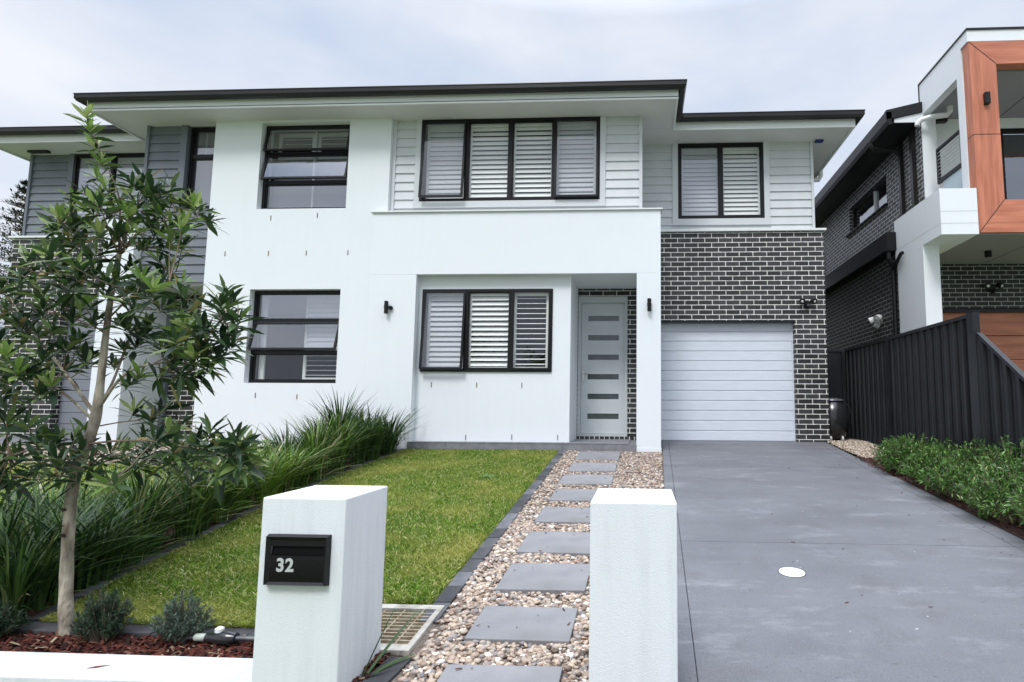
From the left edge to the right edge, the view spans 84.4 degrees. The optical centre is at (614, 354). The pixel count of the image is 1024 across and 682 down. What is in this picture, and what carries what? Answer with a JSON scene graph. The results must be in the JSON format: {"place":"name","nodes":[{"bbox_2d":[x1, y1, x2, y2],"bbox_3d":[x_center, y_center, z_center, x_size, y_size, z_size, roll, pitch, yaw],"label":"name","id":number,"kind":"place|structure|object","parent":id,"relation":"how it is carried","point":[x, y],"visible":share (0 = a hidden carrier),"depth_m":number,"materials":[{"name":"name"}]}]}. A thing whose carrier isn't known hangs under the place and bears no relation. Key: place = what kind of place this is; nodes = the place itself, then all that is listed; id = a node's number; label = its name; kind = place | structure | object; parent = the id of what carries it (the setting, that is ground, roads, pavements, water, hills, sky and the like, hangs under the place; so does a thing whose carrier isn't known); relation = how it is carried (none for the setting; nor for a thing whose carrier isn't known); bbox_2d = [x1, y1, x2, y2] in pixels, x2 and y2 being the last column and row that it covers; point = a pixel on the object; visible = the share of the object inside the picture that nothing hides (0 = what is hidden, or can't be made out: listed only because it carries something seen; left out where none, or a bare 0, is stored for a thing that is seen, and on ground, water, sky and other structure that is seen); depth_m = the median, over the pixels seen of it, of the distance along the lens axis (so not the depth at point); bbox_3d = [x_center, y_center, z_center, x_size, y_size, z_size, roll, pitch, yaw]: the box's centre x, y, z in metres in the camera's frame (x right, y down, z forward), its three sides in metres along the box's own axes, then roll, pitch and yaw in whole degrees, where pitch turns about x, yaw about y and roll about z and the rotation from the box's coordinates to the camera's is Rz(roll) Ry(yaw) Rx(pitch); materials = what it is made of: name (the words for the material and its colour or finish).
{"place":"outdoors","nodes":[
{"label":"outdoors","id":0,"kind":"place"},
{"bbox_2d":[0,461,220,508],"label":"neighbour lawn","id":1,"kind":"structure","parent":0,"point":[82,480],"depth_m":6.24,"materials":[{"name":"green plant"}]},
{"bbox_2d":[2,435,264,470],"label":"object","id":2,"kind":"structure","parent":0,"point":[102,453],"depth_m":8.01,"materials":[{"name":"green plant"}]},
{"bbox_2d":[0,443,259,464],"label":"crushed stone","id":3,"kind":"object","parent":2,"relation":"on","point":[162,448],"visible":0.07,"depth_m":8.16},
{"bbox_2d":[38,448,558,627],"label":"lawn grass","id":4,"kind":"structure","parent":0,"point":[235,607],"depth_m":4.20,"materials":[{"name":"green plant"}]},
{"bbox_2d":[0,0,1023,312],"label":"sky","id":5,"kind":"structure","parent":0,"point":[873,56],"materials":[{"name":"white"}]},
{"bbox_2d":[114,441,1023,604],"bbox_3d":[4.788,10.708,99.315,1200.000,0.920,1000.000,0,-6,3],"label":"ground","id":6,"kind":"structure","parent":0,"point":[840,449],"depth_m":6.23,"materials":[{"name":"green plant"}]},
{"bbox_2d":[0,179,27,311],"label":"tall pine","id":7,"kind":"object","parent":6,"relation":"on","point":[18,213],"visible":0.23,"depth_m":48.23,"materials":[{"name":"plant"}]},
{"bbox_2d":[12,622,57,634],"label":"edging block","id":8,"kind":"structure","parent":6,"relation":"on","point":[44,627],"depth_m":2.79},
{"bbox_2d":[74,581,111,599],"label":"edging block","id":9,"kind":"structure","parent":6,"relation":"on","point":[84,592],"depth_m":3.26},
{"bbox_2d":[0,651,252,681],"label":"wall","id":10,"kind":"structure","parent":6,"relation":"on","point":[39,667],"depth_m":2.37,"materials":[{"name":"white paint"}]},
{"bbox_2d":[115,624,160,638],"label":"edging block","id":11,"kind":"structure","parent":6,"relation":"on","point":[138,630],"depth_m":2.77,"materials":[{"name":"grey stone"}]},
{"bbox_2d":[0,101,285,635],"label":"young tree","id":12,"kind":"object","parent":6,"relation":"on","point":[161,198],"visible":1,"depth_m":2.85,"materials":[{"name":"green plant"}]},
{"bbox_2d":[1,449,403,671],"bbox_3d":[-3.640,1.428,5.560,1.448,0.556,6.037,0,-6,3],"label":"mulch","id":13,"kind":"object","parent":6,"relation":"on","point":[346,467],"visible":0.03,"depth_m":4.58,"materials":[{"name":"brown wood"}]},
{"bbox_2d":[0,481,87,567],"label":"strappy plant","id":14,"kind":"object","parent":13,"relation":"on","point":[12,519],"visible":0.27,"depth_m":3.06,"materials":[{"name":"green plant"}]},
{"bbox_2d":[0,471,90,524],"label":"strappy plant","id":15,"kind":"object","parent":13,"relation":"on","point":[22,498],"visible":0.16,"depth_m":3.82,"materials":[{"name":"green plant"}]},
{"bbox_2d":[0,511,95,628],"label":"strappy plant","id":16,"kind":"object","parent":13,"relation":"on","point":[18,582],"visible":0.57,"depth_m":2.88,"materials":[{"name":"green plant"}]},
{"bbox_2d":[3,478,116,542],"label":"strappy plant","id":17,"kind":"object","parent":13,"relation":"on","point":[44,513],"visible":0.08,"depth_m":3.69,"materials":[{"name":"green plant"}]},
{"bbox_2d":[12,471,122,531],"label":"strappy plant","id":18,"kind":"object","parent":13,"relation":"on","point":[86,501],"visible":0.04,"depth_m":3.97,"materials":[{"name":"green plant"}]},
{"bbox_2d":[0,483,135,557],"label":"strappy plant","id":19,"kind":"object","parent":13,"relation":"on","point":[9,514],"visible":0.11,"depth_m":3.50,"materials":[{"name":"green plant"}]},
{"bbox_2d":[0,456,152,531],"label":"strappy plant","id":20,"kind":"object","parent":13,"relation":"on","point":[40,485],"visible":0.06,"depth_m":4.13,"materials":[{"name":"green plant"}]},
{"bbox_2d":[0,484,174,610],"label":"strappy plant","id":21,"kind":"object","parent":13,"relation":"on","point":[38,605],"visible":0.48,"depth_m":3.12,"materials":[{"name":"green plant"}]},
{"bbox_2d":[0,492,184,591],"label":"strappy plant","id":22,"kind":"object","parent":13,"relation":"on","point":[83,543],"visible":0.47,"depth_m":3.31,"materials":[{"name":"green plant"}]},
{"bbox_2d":[46,460,161,523],"bbox_3d":[-3.898,1.090,4.285,0.821,0.670,0.761,-1,-6,18],"label":"strappy plant","id":23,"kind":"object","parent":13,"relation":"on","point":[125,480],"visible":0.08,"depth_m":4.25,"materials":[{"name":"green plant"}]},
{"bbox_2d":[0,484,210,580],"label":"strappy plant","id":24,"kind":"object","parent":13,"relation":"on","point":[109,565],"visible":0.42,"depth_m":3.46,"materials":[{"name":"green plant"}]},
{"bbox_2d":[0,628,253,657],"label":"mulch","id":25,"kind":"object","parent":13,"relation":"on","point":[51,642],"visible":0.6,"depth_m":2.63,"materials":[{"name":"brown wood"}]},
{"bbox_2d":[0,597,31,637],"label":"needle shrub","id":26,"kind":"object","parent":25,"relation":"on","point":[12,622],"visible":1,"depth_m":2.73,"materials":[{"name":"green plant"}]},
{"bbox_2d":[67,584,137,641],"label":"needle shrub","id":27,"kind":"object","parent":25,"relation":"on","point":[103,619],"visible":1,"depth_m":2.69,"materials":[{"name":"green plant"}]},
{"bbox_2d":[145,588,219,644],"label":"needle shrub","id":28,"kind":"object","parent":25,"relation":"on","point":[178,623],"visible":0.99,"depth_m":2.68,"materials":[{"name":"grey plant"}]},
{"bbox_2d":[181,626,253,645],"bbox_3d":[-1.786,1.362,2.650,0.583,0.112,0.070,0,-6,3],"label":"water meter","id":29,"kind":"object","parent":25,"relation":"on","point":[220,636],"visible":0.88,"depth_m":2.64,"materials":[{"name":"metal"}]},
{"bbox_2d":[77,467,211,566],"bbox_3d":[-3.226,1.060,3.752,0.795,0.721,0.832,4,-7,-37],"label":"strappy plant","id":30,"kind":"object","parent":13,"relation":"on","point":[141,552],"visible":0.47,"depth_m":3.70,"materials":[{"name":"green plant"}]},
{"bbox_2d":[81,467,221,555],"bbox_3d":[-3.270,1.107,3.919,0.885,0.631,0.879,3,-6,-29],"label":"strappy plant","id":31,"kind":"object","parent":13,"relation":"on","point":[159,518],"visible":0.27,"depth_m":3.87,"materials":[{"name":"green plant"}]},
{"bbox_2d":[84,459,225,539],"bbox_3d":[-3.383,1.062,4.024,1.002,0.723,0.929,-2,-6,20],"label":"strappy plant","id":32,"kind":"object","parent":13,"relation":"on","point":[137,487],"visible":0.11,"depth_m":3.97,"materials":[{"name":"green plant"}]},
{"bbox_2d":[133,439,248,542],"bbox_3d":[-3.269,1.030,4.294,0.914,0.796,0.874,2,-6,-20],"label":"strappy plant","id":33,"kind":"object","parent":13,"relation":"on","point":[191,531],"visible":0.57,"depth_m":4.19,"materials":[{"name":"green plant"}]},
{"bbox_2d":[149,455,257,530],"bbox_3d":[-3.353,1.065,4.497,0.856,0.731,0.895,-5,-7,42],"label":"strappy plant","id":34,"kind":"object","parent":13,"relation":"on","point":[206,526],"visible":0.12,"depth_m":4.43,"materials":[{"name":"green plant"}]},
{"bbox_2d":[170,449,282,523],"bbox_3d":[-3.348,1.083,4.758,0.856,0.697,0.895,3,-6,-23],"label":"strappy plant","id":35,"kind":"object","parent":13,"relation":"on","point":[227,500],"visible":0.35,"depth_m":4.70,"materials":[{"name":"green plant"}]},
{"bbox_2d":[181,450,279,517],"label":"strappy plant","id":36,"kind":"object","parent":13,"relation":"on","point":[238,497],"visible":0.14,"depth_m":4.89,"materials":[{"name":"green plant"}]},
{"bbox_2d":[209,422,302,511],"bbox_3d":[-3.438,1.030,5.130,0.982,0.813,0.910,3,-6,-25],"label":"strappy plant","id":37,"kind":"object","parent":13,"relation":"on","point":[247,498],"visible":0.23,"depth_m":5.09,"materials":[{"name":"green plant"}]},
{"bbox_2d":[240,435,317,504],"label":"strappy plant","id":38,"kind":"object","parent":13,"relation":"on","point":[276,482],"visible":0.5,"depth_m":5.27,"materials":[{"name":"green plant"}]},
{"bbox_2d":[242,421,316,453],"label":"strappy plant","id":39,"kind":"object","parent":13,"relation":"on","point":[279,438],"visible":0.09,"depth_m":6.79,"materials":[{"name":"green plant"}]},
{"bbox_2d":[249,427,350,492],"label":"strappy plant","id":40,"kind":"object","parent":13,"relation":"on","point":[294,484],"visible":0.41,"depth_m":5.73,"materials":[{"name":"green plant"}]},
{"bbox_2d":[264,441,335,493],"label":"strappy plant","id":41,"kind":"object","parent":13,"relation":"on","point":[280,488],"visible":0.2,"depth_m":5.60,"materials":[{"name":"green plant"}]},
{"bbox_2d":[265,438,345,485],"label":"strappy plant","id":42,"kind":"object","parent":13,"relation":"on","point":[306,481],"visible":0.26,"depth_m":6.04,"materials":[{"name":"green plant"}]},
{"bbox_2d":[278,410,360,482],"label":"strappy plant","id":43,"kind":"object","parent":13,"relation":"on","point":[317,440],"visible":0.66,"depth_m":6.26,"materials":[{"name":"green plant"}]},
{"bbox_2d":[304,386,376,431],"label":"strappy plant","id":44,"kind":"object","parent":13,"relation":"on","point":[329,411],"visible":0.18,"depth_m":7.75,"materials":[{"name":"green plant"}]},
{"bbox_2d":[299,405,383,472],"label":"strappy plant","id":45,"kind":"object","parent":13,"relation":"on","point":[347,434],"visible":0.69,"depth_m":6.76,"materials":[{"name":"green plant"}]},
{"bbox_2d":[332,406,391,464],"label":"strappy plant","id":46,"kind":"object","parent":13,"relation":"on","point":[363,443],"visible":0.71,"depth_m":7.29,"materials":[{"name":"green plant"}]},
{"bbox_2d":[342,403,412,460],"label":"strappy plant","id":47,"kind":"object","parent":13,"relation":"on","point":[374,453],"visible":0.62,"depth_m":7.60,"materials":[{"name":"green plant"}]},
{"bbox_2d":[371,406,424,454],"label":"strappy plant","id":48,"kind":"object","parent":13,"relation":"on","point":[389,449],"visible":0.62,"depth_m":8.05,"materials":[{"name":"green plant"}]},
{"bbox_2d":[380,604,444,655],"bbox_3d":[-1.208,1.414,2.838,0.515,0.096,0.480,0,-6,3],"label":"drain grate","id":49,"kind":"object","parent":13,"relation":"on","point":[410,636],"visible":0.38,"depth_m":2.84,"materials":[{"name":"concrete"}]},
{"bbox_2d":[252,485,386,681],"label":"gate pillar","id":50,"kind":"structure","parent":6,"relation":"on","point":[331,632],"depth_m":2.29,"materials":[{"name":"white paint"}]},
{"bbox_2d":[263,534,331,585],"bbox_3d":[-1.301,0.844,2.270,0.267,0.203,0.027,0,-6,3],"label":"letterbox","id":51,"kind":"object","parent":50,"relation":"attached to","point":[298,559],"visible":1,"depth_m":2.27,"materials":[{"name":"black metal"}]},
{"bbox_2d":[351,652,389,681],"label":"mulch","id":52,"kind":"object","parent":6,"relation":"on","point":[367,675],"visible":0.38,"depth_m":2.46,"materials":[{"name":"brown wood"}]},
{"bbox_2d":[362,608,420,676],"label":"flax plant","id":53,"kind":"object","parent":52,"relation":"on","point":[384,651],"visible":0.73,"depth_m":2.47,"materials":[{"name":"green plant"}]},
{"bbox_2d":[362,656,410,681],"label":"edging block","id":54,"kind":"structure","parent":6,"relation":"on","point":[390,673],"depth_m":2.43,"materials":[{"name":"grey concrete"}]},
{"bbox_2d":[0,79,865,451],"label":"duplex house","id":55,"kind":"structure","parent":6,"relation":"on","point":[516,255],"depth_m":9.22,"materials":[{"name":"white paint"}]},
{"bbox_2d":[58,305,97,434],"bbox_3d":[-9.374,0.271,10.303,1.796,2.458,0.040,0,-6,3],"label":"garage door","id":56,"kind":"structure","parent":55,"relation":"in","point":[67,409],"depth_m":10.27,"materials":[{"name":"grey"}]},
{"bbox_2d":[69,153,144,224],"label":"window","id":57,"kind":"structure","parent":55,"relation":"in","point":[123,159],"depth_m":10.62,"materials":[{"name":"black"}]},
{"bbox_2d":[186,127,215,208],"bbox_3d":[-7.060,-3.189,9.582,0.499,1.449,0.160,0,-6,3],"label":"window","id":58,"kind":"structure","parent":55,"relation":"in","point":[205,161],"depth_m":9.62,"materials":[{"name":"black"}]},
{"bbox_2d":[247,291,340,382],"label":"window","id":59,"kind":"structure","parent":55,"relation":"in","point":[299,344],"depth_m":9.23,"materials":[{"name":"black glass"}]},
{"bbox_2d":[260,125,349,208],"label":"window","id":60,"kind":"structure","parent":55,"relation":"in","point":[293,154],"depth_m":9.51,"materials":[{"name":"black"}]},
{"bbox_2d":[419,289,552,371],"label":"window","id":61,"kind":"structure","parent":55,"relation":"in","point":[469,330],"depth_m":8.91,"materials":[{"name":"black"}]},
{"bbox_2d":[418,116,599,201],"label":"window","id":62,"kind":"structure","parent":55,"relation":"in","point":[551,158],"depth_m":9.24,"materials":[{"name":"black"}]},
{"bbox_2d":[577,296,627,436],"bbox_3d":[-0.211,0.199,9.758,0.872,2.462,0.140,0,-6,3],"label":"front door","id":63,"kind":"structure","parent":55,"relation":"in","point":[602,320],"depth_m":9.76,"materials":[{"name":"grey wood"}]},
{"bbox_2d":[678,142,764,218],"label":"window","id":64,"kind":"structure","parent":55,"relation":"in","point":[716,180],"depth_m":10.05,"materials":[{"name":"black"}]},
{"bbox_2d":[661,323,793,440],"bbox_3d":[1.927,0.468,9.739,2.386,2.088,0.040,0,-6,3],"label":"garage door","id":65,"kind":"structure","parent":55,"relation":"in","point":[720,381],"depth_m":9.72,"materials":[{"name":"white metal"}]},
{"bbox_2d":[827,349,847,437],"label":"side gate","id":66,"kind":"structure","parent":55,"relation":"attached to","point":[836,373],"depth_m":10.20,"materials":[{"name":"black metal"}]},
{"bbox_2d":[419,602,450,623],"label":"edging block","id":67,"kind":"structure","parent":6,"relation":"on","point":[442,612],"depth_m":2.99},
{"bbox_2d":[434,586,462,603],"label":"edging block","id":68,"kind":"structure","parent":6,"relation":"on","point":[448,594],"depth_m":3.21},
{"bbox_2d":[448,572,472,587],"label":"edging block","id":69,"kind":"structure","parent":6,"relation":"on","point":[461,579],"depth_m":3.44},
{"bbox_2d":[391,452,663,681],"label":"gravel bed","id":70,"kind":"object","parent":6,"relation":"on","point":[418,647],"visible":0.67,"depth_m":2.75,"materials":[{"name":"beige gravel"}]},
{"bbox_2d":[398,507,589,681],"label":"pebbles","id":71,"kind":"object","parent":70,"relation":"on","point":[453,645],"visible":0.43,"depth_m":2.90,"materials":[{"name":"beige gravel"}]},
{"bbox_2d":[437,664,562,681],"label":"stepping stone","id":72,"kind":"object","parent":70,"relation":"on","point":[485,673],"visible":0.96,"depth_m":2.39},
{"bbox_2d":[464,606,577,645],"bbox_3d":[-0.466,1.403,2.862,0.515,0.070,0.364,0,-6,3],"label":"stepping stone","id":73,"kind":"object","parent":70,"relation":"on","point":[544,626],"visible":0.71,"depth_m":2.83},
{"bbox_2d":[495,563,589,593],"bbox_3d":[-0.431,1.410,3.481,0.535,0.076,0.432,0,-6,3],"label":"stepping stone","id":74,"kind":"object","parent":70,"relation":"on","point":[550,578],"visible":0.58,"depth_m":3.44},
{"bbox_2d":[516,531,589,555],"bbox_3d":[-0.405,1.418,4.140,0.565,0.080,0.483,0,-6,3],"label":"stepping stone","id":75,"kind":"object","parent":70,"relation":"on","point":[565,543],"visible":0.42,"depth_m":4.09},
{"bbox_2d":[534,507,589,524],"bbox_3d":[-0.382,1.427,4.876,0.570,0.079,0.466,0,-6,3],"label":"stepping stone","id":76,"kind":"object","parent":70,"relation":"on","point":[565,515],"visible":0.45,"depth_m":4.83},
{"bbox_2d":[548,489,597,502],"bbox_3d":[-0.344,1.435,5.604,0.575,0.081,0.486,0,-6,3],"label":"stepping stone","id":77,"kind":"object","parent":70,"relation":"on","point":[575,495],"visible":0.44,"depth_m":5.55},
{"bbox_2d":[558,474,613,485],"bbox_3d":[-0.319,1.444,6.336,0.595,0.082,0.507,0,-6,3],"label":"stepping stone","id":78,"kind":"object","parent":70,"relation":"on","point":[583,479],"visible":0.74,"depth_m":6.30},
{"bbox_2d":[567,462,616,472],"bbox_3d":[-0.275,1.453,7.084,0.590,0.087,0.560,0,-6,3],"label":"stepping stone","id":79,"kind":"object","parent":70,"relation":"on","point":[584,466],"visible":0.71,"depth_m":7.02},
{"bbox_2d":[523,450,663,508],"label":"pebbles","id":80,"kind":"object","parent":70,"relation":"on","point":[649,466],"visible":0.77,"depth_m":6.58,"materials":[{"name":"beige gravel"}]},
{"bbox_2d":[574,451,619,460],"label":"stepping stone","id":81,"kind":"object","parent":70,"relation":"on","point":[599,456],"visible":0.69,"depth_m":7.83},
{"bbox_2d":[589,488,677,681],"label":"gate pillar","id":82,"kind":"structure","parent":6,"relation":"on","point":[633,624],"depth_m":2.21,"materials":[{"name":"white paint"}]},
{"bbox_2d":[814,26,1023,371],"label":"neighbour house","id":83,"kind":"structure","parent":6,"relation":"on","point":[950,245],"depth_m":10.60,"materials":[{"name":"brick"}]},
{"bbox_2d":[853,179,885,228],"bbox_3d":[6.123,-3.530,13.189,0.090,0.620,2.150,0,-6,3],"label":"window","id":84,"kind":"structure","parent":83,"relation":"in","point":[874,192],"depth_m":13.28,"materials":[{"name":"black"}]},
{"bbox_2d":[942,313,1023,371],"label":"garage door","id":85,"kind":"structure","parent":83,"relation":"in","point":[1005,330],"depth_m":10.70,"materials":[{"name":"brown wood"}]},
{"bbox_2d":[1000,128,1023,198],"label":"sliding door","id":86,"kind":"structure","parent":83,"relation":"in","point":[1012,146],"depth_m":10.83,"materials":[{"name":"black glass"}]},
{"bbox_2d":[844,310,1023,474],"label":"metal fence","id":87,"kind":"object","parent":6,"relation":"on","point":[959,380],"visible":0.68,"depth_m":7.18,"materials":[{"name":"black metal"}]},
{"bbox_2d":[662,441,1023,681],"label":"driveway","id":88,"kind":"structure","parent":0,"point":[891,572],"depth_m":3.54,"materials":[{"name":"concrete"}]},
{"bbox_2d":[778,567,805,577],"bbox_3d":[1.148,1.411,3.590,0.178,0.016,0.178,0,-6,3],"label":"cover rim","id":89,"kind":"object","parent":88,"relation":"on","point":[789,576],"visible":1,"depth_m":3.55,"materials":[{"name":"grey"}]},
{"bbox_2d":[779,567,804,576],"bbox_3d":[1.148,1.410,3.590,0.164,0.017,0.164,0,-6,3],"label":"inspection cover","id":90,"kind":"object","parent":89,"relation":"in","point":[791,572],"visible":1,"depth_m":3.58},
{"bbox_2d":[856,456,1023,538],"bbox_3d":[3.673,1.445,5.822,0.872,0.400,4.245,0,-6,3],"label":"mulch","id":91,"kind":"object","parent":0,"point":[1016,529],"visible":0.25,"depth_m":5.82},
{"bbox_2d":[869,435,930,462],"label":"shrub","id":92,"kind":"object","parent":91,"relation":"on","point":[885,441],"visible":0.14,"depth_m":7.42,"materials":[{"name":"green plant"}]},
{"bbox_2d":[873,433,942,473],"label":"shrub","id":93,"kind":"object","parent":91,"relation":"on","point":[900,455],"visible":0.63,"depth_m":6.71,"materials":[{"name":"green plant"}]},
{"bbox_2d":[893,445,973,487],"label":"shrub","id":94,"kind":"object","parent":91,"relation":"on","point":[910,468],"visible":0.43,"depth_m":6.09,"materials":[{"name":"green plant"}]},
{"bbox_2d":[904,436,965,460],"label":"shrub","id":95,"kind":"object","parent":91,"relation":"on","point":[936,444],"visible":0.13,"depth_m":6.73,"materials":[{"name":"green plant"}]},
{"bbox_2d":[915,447,1015,502],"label":"shrub","id":96,"kind":"object","parent":91,"relation":"on","point":[944,479],"visible":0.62,"depth_m":5.42,"materials":[{"name":"green plant"}]},
{"bbox_2d":[937,437,1004,479],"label":"shrub","id":97,"kind":"object","parent":91,"relation":"on","point":[974,453],"visible":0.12,"depth_m":5.98,"materials":[{"name":"green plant"}]},
{"bbox_2d":[953,458,1023,525],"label":"shrub","id":98,"kind":"object","parent":91,"relation":"on","point":[1002,514],"visible":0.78,"depth_m":4.75,"materials":[{"name":"green plant"}]},
{"bbox_2d":[968,435,1023,499],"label":"shrub","id":99,"kind":"object","parent":91,"relation":"on","point":[1008,455],"visible":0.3,"depth_m":5.40,"materials":[{"name":"green plant"}]},
{"bbox_2d":[1002,476,1023,525],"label":"shrub","id":100,"kind":"object","parent":91,"relation":"on","point":[1015,497],"visible":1,"depth_m":4.19,"materials":[{"name":"green plant"}]},
{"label":"side gravel","id":101,"kind":"structure","parent":0,"visible":0},
{"bbox_2d":[828,439,881,457],"bbox_3d":[3.929,1.510,8.992,0.694,0.179,2.276,0,-6,3],"label":"crushed stone","id":102,"kind":"object","parent":101,"relation":"on","point":[861,448],"visible":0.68,"depth_m":8.82,"materials":[{"name":"beige gravel"}]},
{"bbox_2d":[829,398,852,440],"bbox_3d":[3.845,1.141,9.762,0.602,0.745,0.580,0,-6,3],"label":"rounded bin","id":103,"kind":"object","parent":102,"relation":"on","point":[839,421],"visible":0.62,"depth_m":9.53,"materials":[{"name":"black plastic"}]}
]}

